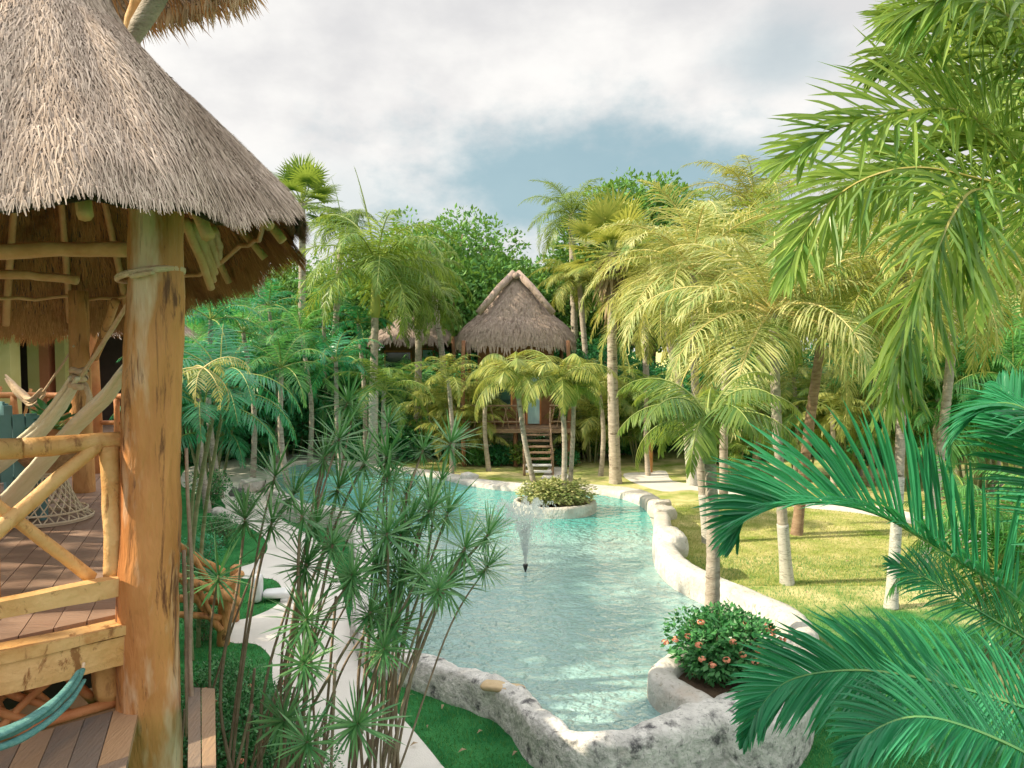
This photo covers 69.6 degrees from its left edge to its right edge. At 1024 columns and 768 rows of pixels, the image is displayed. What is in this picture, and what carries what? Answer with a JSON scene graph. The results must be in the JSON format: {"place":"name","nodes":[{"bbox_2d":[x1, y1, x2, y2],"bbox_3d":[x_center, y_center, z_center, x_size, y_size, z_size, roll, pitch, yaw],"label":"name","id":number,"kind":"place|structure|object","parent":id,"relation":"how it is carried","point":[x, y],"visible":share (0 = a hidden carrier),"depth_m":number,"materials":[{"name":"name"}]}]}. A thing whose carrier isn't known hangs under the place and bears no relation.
{"place":"outdoors","nodes":[
{"label":"outdoors","id":0,"kind":"place"},
{"bbox_2d":[181,435,443,767],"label":"path","id":1,"kind":"structure","parent":0,"point":[419,754],"depth_m":12.31,"materials":[{"name":"concrete"}]},
{"bbox_2d":[181,319,295,477],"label":"areca palm","id":2,"kind":"object","parent":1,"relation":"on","point":[230,430],"visible":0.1,"depth_m":26.37,"materials":[{"name":"teal plant"}]},
{"bbox_2d":[250,573,290,602],"bbox_3d":[-4.528,3.826,13.854,0.721,0.532,0.357,0,3,-9],"label":"garden bench","id":3,"kind":"object","parent":1,"relation":"on","point":[282,593],"visible":0.78,"depth_m":13.74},
{"bbox_2d":[262,329,388,453],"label":"areca palm","id":4,"kind":"object","parent":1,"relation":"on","point":[321,414],"visible":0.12,"depth_m":31.05,"materials":[{"name":"green plant"}]},
{"bbox_2d":[277,464,703,730],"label":"pool water","id":5,"kind":"structure","parent":0,"point":[568,632],"depth_m":12.43,"materials":[{"name":"teal liquid"}]},
{"bbox_2d":[490,495,568,571],"bbox_3d":[0.313,3.005,14.505,1.545,1.586,1.513,-2,4,-34],"label":"fountain","id":6,"kind":"object","parent":5,"relation":"on","point":[525,540],"visible":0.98,"depth_m":14.40,"materials":[{"name":"white liquid"}]},
{"bbox_2d":[513,496,595,518],"bbox_3d":[1.149,3.476,19.808,2.252,0.704,1.845,0,3,0],"label":"island planter","id":7,"kind":"object","parent":5,"relation":"in","point":[578,511],"visible":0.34,"depth_m":19.00,"materials":[{"name":"white stone"}]},
{"bbox_2d":[467,351,568,502],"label":"palm tree","id":8,"kind":"object","parent":7,"relation":"in","point":[504,377],"visible":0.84,"depth_m":19.48,"materials":[{"name":"green plant"}]},
{"bbox_2d":[514,475,598,506],"bbox_3d":[1.184,2.894,19.690,2.313,0.855,1.650,0,3,0],"label":"island shrub","id":9,"kind":"object","parent":7,"relation":"in","point":[551,490],"visible":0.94,"depth_m":19.34,"materials":[{"name":"green plant"}]},
{"bbox_2d":[506,350,619,506],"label":"palm tree","id":10,"kind":"object","parent":7,"relation":"on","point":[583,370],"visible":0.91,"depth_m":18.83,"materials":[{"name":"green plant"}]},
{"bbox_2d":[541,373,605,491],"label":"palm tree","id":11,"kind":"object","parent":7,"relation":"on","point":[578,388],"visible":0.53,"depth_m":19.67,"materials":[{"name":"green plant"}]},
{"bbox_2d":[141,0,1019,351],"label":"sky","id":12,"kind":"structure","parent":0,"point":[434,105],"materials":[{"name":"white"}]},
{"bbox_2d":[179,352,1023,767],"bbox_3d":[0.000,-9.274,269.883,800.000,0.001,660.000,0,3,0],"label":"ground","id":13,"kind":"structure","parent":0,"point":[673,464],"depth_m":14.69,"materials":[{"name":"green plant"}]},
{"bbox_2d":[0,324,195,432],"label":"guest house","id":14,"kind":"structure","parent":13,"relation":"on","point":[26,368],"depth_m":15.87,"materials":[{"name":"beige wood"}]},
{"bbox_2d":[0,0,310,767],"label":"thatched pavilion","id":15,"kind":"structure","parent":13,"relation":"on","point":[146,188],"depth_m":3.97,"materials":[{"name":"wood"}]},
{"bbox_2d":[0,413,48,520],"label":"garden chair","id":16,"kind":"object","parent":15,"relation":"on","point":[13,471],"visible":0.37,"depth_m":6.22,"materials":[{"name":"teal fabric"}]},
{"bbox_2d":[5,345,74,406],"bbox_3d":[-5.025,-0.082,7.881,1.373,0.677,0.147,2,3,28],"label":"hammock","id":17,"kind":"object","parent":15,"relation":"hanging from","point":[22,395],"visible":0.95,"depth_m":7.95,"materials":[{"name":"fabric"}]},
{"bbox_2d":[0,662,85,750],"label":"hammock","id":18,"kind":"object","parent":15,"relation":"hanging from","point":[57,705],"visible":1,"depth_m":3.37,"materials":[{"name":"fabric"}]},
{"bbox_2d":[14,453,94,527],"bbox_3d":[-4.051,0.848,6.418,0.706,0.661,0.706,0,3,0],"label":"wicker table","id":19,"kind":"object","parent":15,"relation":"on","point":[60,461],"visible":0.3,"depth_m":6.31,"materials":[{"name":"beige wicker"}]},
{"bbox_2d":[0,364,122,507],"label":"hammock","id":20,"kind":"object","parent":15,"relation":"hanging from","point":[21,486],"visible":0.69,"depth_m":4.74,"materials":[{"name":"fabric"}]},
{"bbox_2d":[0,303,125,472],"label":"hammock","id":21,"kind":"object","parent":15,"relation":"hanging from","point":[44,423],"visible":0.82,"depth_m":5.07,"materials":[{"name":"fabric"}]},
{"bbox_2d":[89,0,268,473],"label":"thatched hut","id":22,"kind":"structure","parent":13,"relation":"on","point":[140,19],"depth_m":6.82,"materials":[{"name":"beige plant"}]},
{"bbox_2d":[180,532,226,576],"bbox_3d":[-6.476,3.530,15.309,1.086,0.961,1.227,-3,4,-41],"label":"shrub","id":23,"kind":"object","parent":13,"relation":"on","point":[207,548],"visible":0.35,"depth_m":15.33,"materials":[{"name":"teal plant"}]},
{"bbox_2d":[109,323,302,660],"bbox_3d":[-4.365,1.671,10.759,2.699,5.156,2.820,1,3,19],"label":"cane palm","id":24,"kind":"object","parent":13,"relation":"on","point":[212,366],"visible":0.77,"depth_m":10.70,"materials":[{"name":"teal plant"}]},
{"bbox_2d":[184,467,233,505],"bbox_3d":[-9.069,3.103,22.093,1.395,1.111,1.473,0,3,-9],"label":"shrub","id":25,"kind":"object","parent":13,"relation":"on","point":[217,490],"visible":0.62,"depth_m":22.01,"materials":[{"name":"green plant"}]},
{"bbox_2d":[179,543,244,646],"bbox_3d":[-4.690,3.280,11.901,0.992,1.938,1.943,0,3,0],"label":"plant","id":26,"kind":"object","parent":13,"relation":"on","point":[221,620],"visible":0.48,"depth_m":11.51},
{"bbox_2d":[182,342,252,512],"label":"feather palm","id":27,"kind":"object","parent":13,"relation":"on","point":[204,488],"visible":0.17,"depth_m":21.15,"materials":[{"name":"teal plant"}]},
{"bbox_2d":[197,511,246,547],"bbox_3d":[-6.919,3.460,17.512,1.096,0.873,1.158,0,3,0],"label":"shrub","id":28,"kind":"object","parent":13,"relation":"on","point":[224,532],"visible":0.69,"depth_m":17.43,"materials":[{"name":"green plant"}]},
{"bbox_2d":[182,690,267,767],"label":"hedge shrub","id":29,"kind":"object","parent":13,"relation":"on","point":[222,759],"visible":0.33,"depth_m":7.58,"materials":[{"name":"green plant"}]},
{"bbox_2d":[180,650,273,716],"bbox_3d":[-3.573,3.844,8.993,1.090,0.992,1.182,1,3,20],"label":"hedge shrub","id":30,"kind":"object","parent":13,"relation":"on","point":[200,683],"visible":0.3,"depth_m":9.01,"materials":[{"name":"green plant"}]},
{"bbox_2d":[185,297,270,498],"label":"feather palm","id":31,"kind":"object","parent":13,"relation":"on","point":[200,315],"visible":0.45,"depth_m":22.96,"materials":[{"name":"teal plant"}]},
{"bbox_2d":[188,302,291,478],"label":"feather palm","id":32,"kind":"object","parent":13,"relation":"on","point":[244,330],"visible":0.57,"depth_m":25.00,"materials":[{"name":"green plant"}]},
{"bbox_2d":[186,670,310,767],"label":"hedge shrub","id":33,"kind":"object","parent":13,"relation":"on","point":[258,698],"visible":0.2,"depth_m":8.09,"materials":[{"name":"green plant"}]},
{"bbox_2d":[180,438,336,767],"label":"dracaena","id":34,"kind":"object","parent":13,"relation":"on","point":[279,722],"visible":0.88,"depth_m":5.37,"materials":[{"name":"green plant"}]},
{"bbox_2d":[231,278,310,462],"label":"feather palm","id":35,"kind":"object","parent":13,"relation":"on","point":[261,298],"visible":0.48,"depth_m":29.84,"materials":[{"name":"teal plant"}]},
{"bbox_2d":[188,269,358,357],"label":"broadleaf tree","id":36,"kind":"object","parent":13,"relation":"on","point":[286,286],"visible":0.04,"depth_m":39.30,"materials":[{"name":"green plant"}]},
{"bbox_2d":[215,332,343,487],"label":"feather palm","id":37,"kind":"object","parent":13,"relation":"on","point":[280,369],"visible":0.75,"depth_m":22.90,"materials":[{"name":"green plant"}]},
{"bbox_2d":[230,726,343,767],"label":"hedge shrub","id":38,"kind":"object","parent":13,"relation":"on","point":[270,760],"visible":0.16,"depth_m":7.33,"materials":[{"name":"green plant"}]},
{"bbox_2d":[223,306,352,456],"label":"areca palm","id":39,"kind":"object","parent":13,"relation":"on","point":[291,407],"visible":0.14,"depth_m":31.01,"materials":[{"name":"teal plant"}]},
{"bbox_2d":[213,378,362,453],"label":"undergrowth tree","id":40,"kind":"object","parent":13,"relation":"on","point":[266,440],"visible":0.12,"depth_m":30.45,"materials":[{"name":"green plant"}]},
{"bbox_2d":[261,305,344,466],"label":"feather palm","id":41,"kind":"object","parent":13,"relation":"on","point":[306,321],"visible":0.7,"depth_m":27.03,"materials":[{"name":"green plant"}]},
{"bbox_2d":[270,150,345,342],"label":"palm tree","id":42,"kind":"object","parent":13,"relation":"on","point":[298,178],"visible":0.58,"depth_m":32.54,"materials":[{"name":"green plant"}]},
{"bbox_2d":[242,253,383,350],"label":"broadleaf tree","id":43,"kind":"object","parent":13,"relation":"on","point":[307,272],"visible":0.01,"depth_m":41.24,"materials":[{"name":"green plant"}]},
{"bbox_2d":[284,279,357,457],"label":"feather palm","id":44,"kind":"object","parent":13,"relation":"on","point":[320,305],"visible":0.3,"depth_m":30.90,"materials":[{"name":"green plant"}]},
{"bbox_2d":[276,328,380,475],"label":"feather palm","id":45,"kind":"object","parent":13,"relation":"on","point":[334,354],"visible":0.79,"depth_m":25.05,"materials":[{"name":"teal plant"}]},
{"bbox_2d":[244,366,415,767],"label":"dracaena","id":46,"kind":"object","parent":13,"relation":"on","point":[352,580],"visible":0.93,"depth_m":5.09,"materials":[{"name":"green plant"}]},
{"bbox_2d":[269,366,405,435],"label":"undergrowth tree","id":47,"kind":"object","parent":13,"relation":"on","point":[330,426],"visible":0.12,"depth_m":30.77,"materials":[{"name":"green plant"}]},
{"bbox_2d":[305,187,379,455],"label":"palm tree","id":48,"kind":"object","parent":13,"relation":"on","point":[349,215],"visible":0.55,"depth_m":31.53,"materials":[{"name":"green plant"}]},
{"bbox_2d":[294,347,412,444],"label":"areca palm","id":49,"kind":"object","parent":13,"relation":"on","point":[354,370],"visible":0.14,"depth_m":31.19,"materials":[{"name":"green plant"}]},
{"bbox_2d":[328,295,395,461],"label":"feather palm","id":50,"kind":"object","parent":13,"relation":"on","point":[358,324],"visible":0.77,"depth_m":28.83,"materials":[{"name":"teal plant"}]},
{"bbox_2d":[270,257,465,360],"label":"broadleaf tree","id":51,"kind":"object","parent":13,"relation":"on","point":[357,303],"visible":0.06,"depth_m":39.48,"materials":[{"name":"green plant"}]},
{"bbox_2d":[284,167,472,462],"bbox_3d":[-5.204,-2.487,28.110,7.459,11.845,6.444,0,3,0],"label":"palm tree","id":52,"kind":"object","parent":13,"relation":"on","point":[382,262],"visible":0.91,"depth_m":27.45,"materials":[{"name":"green plant"}]},
{"bbox_2d":[322,356,443,470],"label":"feather palm","id":53,"kind":"object","parent":13,"relation":"on","point":[384,389],"visible":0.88,"depth_m":24.71,"materials":[{"name":"green plant"}]},
{"bbox_2d":[379,423,419,461],"bbox_3d":[-4.832,2.455,30.979,2.388,1.743,2.348,-2,3,-27],"label":"shrub","id":54,"kind":"object","parent":13,"relation":"on","point":[405,437],"visible":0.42,"depth_m":30.50,"materials":[{"name":"green plant"}]},
{"bbox_2d":[353,354,446,424],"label":"areca palm","id":55,"kind":"object","parent":13,"relation":"on","point":[424,376],"visible":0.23,"depth_m":32.27,"materials":[{"name":"green plant"}]},
{"bbox_2d":[358,245,465,458],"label":"palm tree","id":56,"kind":"object","parent":13,"relation":"on","point":[418,328],"visible":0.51,"depth_m":31.04,"materials":[{"name":"green plant"}]},
{"bbox_2d":[367,314,456,417],"bbox_3d":[-4.867,-0.357,36.658,4.734,6.708,6.376,0,3,-9],"label":"thatched bungalow","id":57,"kind":"object","parent":13,"relation":"on","point":[396,350],"visible":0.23,"depth_m":36.34,"materials":[{"name":"brown"}]},
{"bbox_2d":[330,402,521,767],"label":"dracaena","id":58,"kind":"object","parent":13,"relation":"on","point":[381,650],"visible":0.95,"depth_m":5.39,"materials":[{"name":"green plant"}]},
{"bbox_2d":[382,349,477,419],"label":"undergrowth tree","id":59,"kind":"object","parent":13,"relation":"on","point":[449,364],"visible":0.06,"depth_m":35.65,"materials":[{"name":"green plant"}]},
{"bbox_2d":[399,226,467,425],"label":"palm tree","id":60,"kind":"object","parent":13,"relation":"on","point":[440,340],"visible":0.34,"depth_m":34.22,"materials":[{"name":"green plant"}]},
{"bbox_2d":[316,203,560,360],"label":"broadleaf tree","id":61,"kind":"object","parent":13,"relation":"on","point":[476,259],"visible":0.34,"depth_m":38.56,"materials":[{"name":"green plant"}]},
{"bbox_2d":[411,353,484,473],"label":"feather palm","id":62,"kind":"object","parent":13,"relation":"on","point":[447,371],"visible":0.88,"depth_m":26.52,"materials":[{"name":"green plant"}]},
{"bbox_2d":[390,363,515,462],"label":"areca palm","id":63,"kind":"object","parent":13,"relation":"on","point":[438,402],"visible":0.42,"depth_m":29.67,"materials":[{"name":"green plant"}]},
{"bbox_2d":[422,391,518,464],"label":"areca palm","id":64,"kind":"object","parent":13,"relation":"on","point":[470,413],"visible":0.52,"depth_m":28.96,"materials":[{"name":"green plant"}]},
{"bbox_2d":[458,366,512,470],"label":"feather palm","id":65,"kind":"object","parent":13,"relation":"on","point":[486,453],"visible":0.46,"depth_m":28.12,"materials":[{"name":"green plant"}]},
{"bbox_2d":[381,254,590,361],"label":"broadleaf tree","id":66,"kind":"object","parent":13,"relation":"on","point":[463,310],"visible":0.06,"depth_m":37.96,"materials":[{"name":"green plant"}]},
{"bbox_2d":[454,270,576,475],"bbox_3d":[0.153,-0.646,30.269,5.107,7.954,6.650,0,3,0],"label":"thatched bungalow","id":67,"kind":"object","parent":13,"relation":"on","point":[515,311],"visible":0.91,"depth_m":29.17,"materials":[{"name":"brown wood"}]},
{"bbox_2d":[265,460,820,767],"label":"pool wall","id":68,"kind":"structure","parent":13,"relation":"on","point":[686,737],"depth_m":9.46,"materials":[{"name":"white stone"}]},
{"bbox_2d":[529,228,606,415],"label":"palm tree","id":69,"kind":"object","parent":13,"relation":"on","point":[576,280],"visible":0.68,"depth_m":34.04,"materials":[{"name":"green plant"}]},
{"bbox_2d":[517,178,621,350],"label":"palm tree","id":70,"kind":"object","parent":13,"relation":"on","point":[574,207],"visible":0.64,"depth_m":36.13,"materials":[{"name":"green plant"}]},
{"bbox_2d":[535,276,632,433],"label":"broadleaf tree","id":71,"kind":"object","parent":13,"relation":"on","point":[566,314],"visible":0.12,"depth_m":37.69,"materials":[{"name":"green plant"}]},
{"bbox_2d":[539,363,652,462],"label":"areca palm","id":72,"kind":"object","parent":13,"relation":"on","point":[582,422],"visible":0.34,"depth_m":29.59,"materials":[{"name":"green plant"}]},
{"bbox_2d":[577,358,634,475],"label":"feather palm","id":73,"kind":"object","parent":13,"relation":"on","point":[604,376],"visible":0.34,"depth_m":27.03,"materials":[{"name":"green plant"}]},
{"bbox_2d":[552,183,664,484],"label":"palm tree","id":74,"kind":"object","parent":13,"relation":"on","point":[608,212],"visible":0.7,"depth_m":25.09,"materials":[{"name":"green plant"}]},
{"bbox_2d":[554,334,674,414],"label":"undergrowth tree","id":75,"kind":"object","parent":13,"relation":"on","point":[594,352],"visible":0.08,"depth_m":33.64,"materials":[{"name":"green plant"}]},
{"bbox_2d":[582,374,680,462],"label":"areca palm","id":76,"kind":"object","parent":13,"relation":"on","point":[636,429],"visible":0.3,"depth_m":29.88,"materials":[{"name":"green plant"}]},
{"bbox_2d":[533,249,745,373],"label":"broadleaf tree","id":77,"kind":"object","parent":13,"relation":"on","point":[658,350],"visible":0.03,"depth_m":38.12,"materials":[{"name":"green plant"}]},
{"bbox_2d":[606,368,674,475],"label":"feather palm","id":78,"kind":"object","parent":13,"relation":"on","point":[647,459],"visible":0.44,"depth_m":27.01,"materials":[{"name":"green plant"}]},
{"bbox_2d":[539,166,759,368],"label":"broadleaf tree","id":79,"kind":"object","parent":13,"relation":"on","point":[644,205],"visible":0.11,"depth_m":37.71,"materials":[{"name":"green plant"}]},
{"bbox_2d":[588,246,722,485],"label":"palm tree","id":80,"kind":"object","parent":13,"relation":"on","point":[690,481],"visible":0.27,"depth_m":24.60,"materials":[{"name":"green plant"}]},
{"bbox_2d":[579,179,822,543],"bbox_3d":[4.412,-0.352,17.626,5.727,8.696,5.817,0,3,0],"label":"palm tree","id":81,"kind":"object","parent":13,"relation":"on","point":[677,274],"visible":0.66,"depth_m":17.15,"materials":[{"name":"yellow plant"}]},
{"bbox_2d":[667,382,784,474],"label":"areca palm","id":82,"kind":"object","parent":13,"relation":"on","point":[733,446],"visible":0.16,"depth_m":26.54,"materials":[{"name":"green plant"}]},
{"bbox_2d":[647,634,815,767],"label":"corner planter","id":83,"kind":"object","parent":13,"relation":"on","point":[790,750],"visible":0.39,"depth_m":8.46,"materials":[{"name":"white stone"}]},
{"bbox_2d":[616,371,803,613],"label":"palm tree","id":84,"kind":"object","parent":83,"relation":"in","point":[734,413],"visible":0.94,"depth_m":10.14,"materials":[{"name":"green plant"}]},
{"bbox_2d":[660,597,785,688],"bbox_3d":[2.705,3.344,9.485,1.611,0.982,1.495,0,3,0],"label":"ixora shrub","id":85,"kind":"object","parent":83,"relation":"in","point":[716,648],"visible":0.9,"depth_m":9.24,"materials":[{"name":"green plant"}]},
{"bbox_2d":[635,179,832,498],"bbox_3d":[6.470,-1.012,21.683,5.694,9.582,5.526,0,3,0],"label":"palm tree","id":86,"kind":"object","parent":13,"relation":"on","point":[723,454],"visible":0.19,"depth_m":21.02,"materials":[{"name":"green plant"}]},
{"bbox_2d":[679,154,840,469],"bbox_3d":[8.796,-2.308,26.719,5.613,11.652,6.171,0,3,0],"label":"palm tree","id":87,"kind":"object","parent":13,"relation":"on","point":[733,174],"visible":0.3,"depth_m":25.89,"materials":[{"name":"green plant"}]},
{"bbox_2d":[618,220,941,585],"bbox_3d":[5.290,0.427,14.621,6.310,7.456,5.727,0,3,0],"label":"palm tree","id":88,"kind":"object","parent":13,"relation":"on","point":[774,328],"visible":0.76,"depth_m":14.02,"materials":[{"name":"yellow plant"}]},
{"bbox_2d":[759,349,832,480],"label":"feather palm","id":89,"kind":"object","parent":13,"relation":"on","point":[793,377],"visible":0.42,"depth_m":25.85,"materials":[{"name":"green plant"}]},
{"bbox_2d":[738,370,862,479],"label":"areca palm","id":90,"kind":"object","parent":13,"relation":"on","point":[788,421],"visible":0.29,"depth_m":25.49,"materials":[{"name":"green plant"}]},
{"bbox_2d":[733,223,926,535],"bbox_3d":[8.059,-0.019,18.500,4.836,7.945,5.042,0,3,0],"label":"palm tree","id":91,"kind":"object","parent":13,"relation":"on","point":[797,525],"visible":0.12,"depth_m":18.51,"materials":[{"name":"green plant"}]},
{"bbox_2d":[781,379,880,486],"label":"feather palm","id":92,"kind":"object","parent":13,"relation":"on","point":[832,421],"visible":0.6,"depth_m":23.88,"materials":[{"name":"green plant"}]},
{"bbox_2d":[671,504,1001,585],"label":"grass","id":93,"kind":"structure","parent":13,"relation":"on","point":[804,581],"depth_m":17.09,"materials":[{"name":"green plant"}]},
{"bbox_2d":[781,362,930,481],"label":"areca palm","id":94,"kind":"object","parent":13,"relation":"on","point":[824,424],"visible":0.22,"depth_m":25.08,"materials":[{"name":"green plant"}]},
{"bbox_2d":[693,366,1023,767],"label":"areca palm","id":95,"kind":"object","parent":13,"relation":"on","point":[897,727],"visible":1,"depth_m":4.52,"materials":[{"name":"plant"}]},
{"bbox_2d":[788,151,942,475],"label":"palm tree","id":96,"kind":"object","parent":13,"relation":"on","point":[834,189],"visible":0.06,"depth_m":26.67,"materials":[{"name":"green plant"}]},
{"bbox_2d":[744,0,1023,435],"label":"palm tree","id":97,"kind":"object","parent":13,"relation":"on","point":[983,120],"visible":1,"depth_m":5.62,"materials":[{"name":"green plant"}]},
{"bbox_2d":[773,180,1020,609],"bbox_3d":[7.474,0.236,14.183,4.486,7.891,4.946,0,3,0],"label":"palm tree","id":98,"kind":"object","parent":13,"relation":"on","point":[895,536],"visible":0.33,"depth_m":13.59,"materials":[{"name":"green plant"}]},
{"bbox_2d":[805,326,990,485],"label":"areca palm","id":99,"kind":"object","parent":13,"relation":"on","point":[915,431],"visible":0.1,"depth_m":24.46,"materials":[{"name":"green plant"}]},
{"bbox_2d":[830,165,1023,566],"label":"palm tree","id":100,"kind":"object","parent":13,"relation":"on","point":[948,380],"visible":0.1,"depth_m":16.18,"materials":[{"name":"green plant"}]},
{"bbox_2d":[887,344,997,498],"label":"feather palm","id":101,"kind":"object","parent":13,"relation":"on","point":[939,377],"visible":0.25,"depth_m":22.73,"materials":[{"name":"green plant"}]},
{"bbox_2d":[871,310,1023,496],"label":"areca palm","id":102,"kind":"object","parent":13,"relation":"on","point":[917,417],"visible":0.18,"depth_m":22.30,"materials":[{"name":"green plant"}]},
{"bbox_2d":[885,448,1023,713],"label":"areca palm","id":103,"kind":"object","parent":13,"relation":"on","point":[1003,526],"visible":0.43,"depth_m":9.50,"materials":[{"name":"green plant"}]},
{"bbox_2d":[906,282,1023,505],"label":"areca palm","id":104,"kind":"object","parent":13,"relation":"on","point":[1016,354],"visible":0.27,"depth_m":21.05,"materials":[{"name":"green plant"}]},
{"bbox_2d":[623,471,990,543],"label":"garden path","id":105,"kind":"structure","parent":0,"point":[659,480],"depth_m":25.08,"materials":[{"name":"concrete"}]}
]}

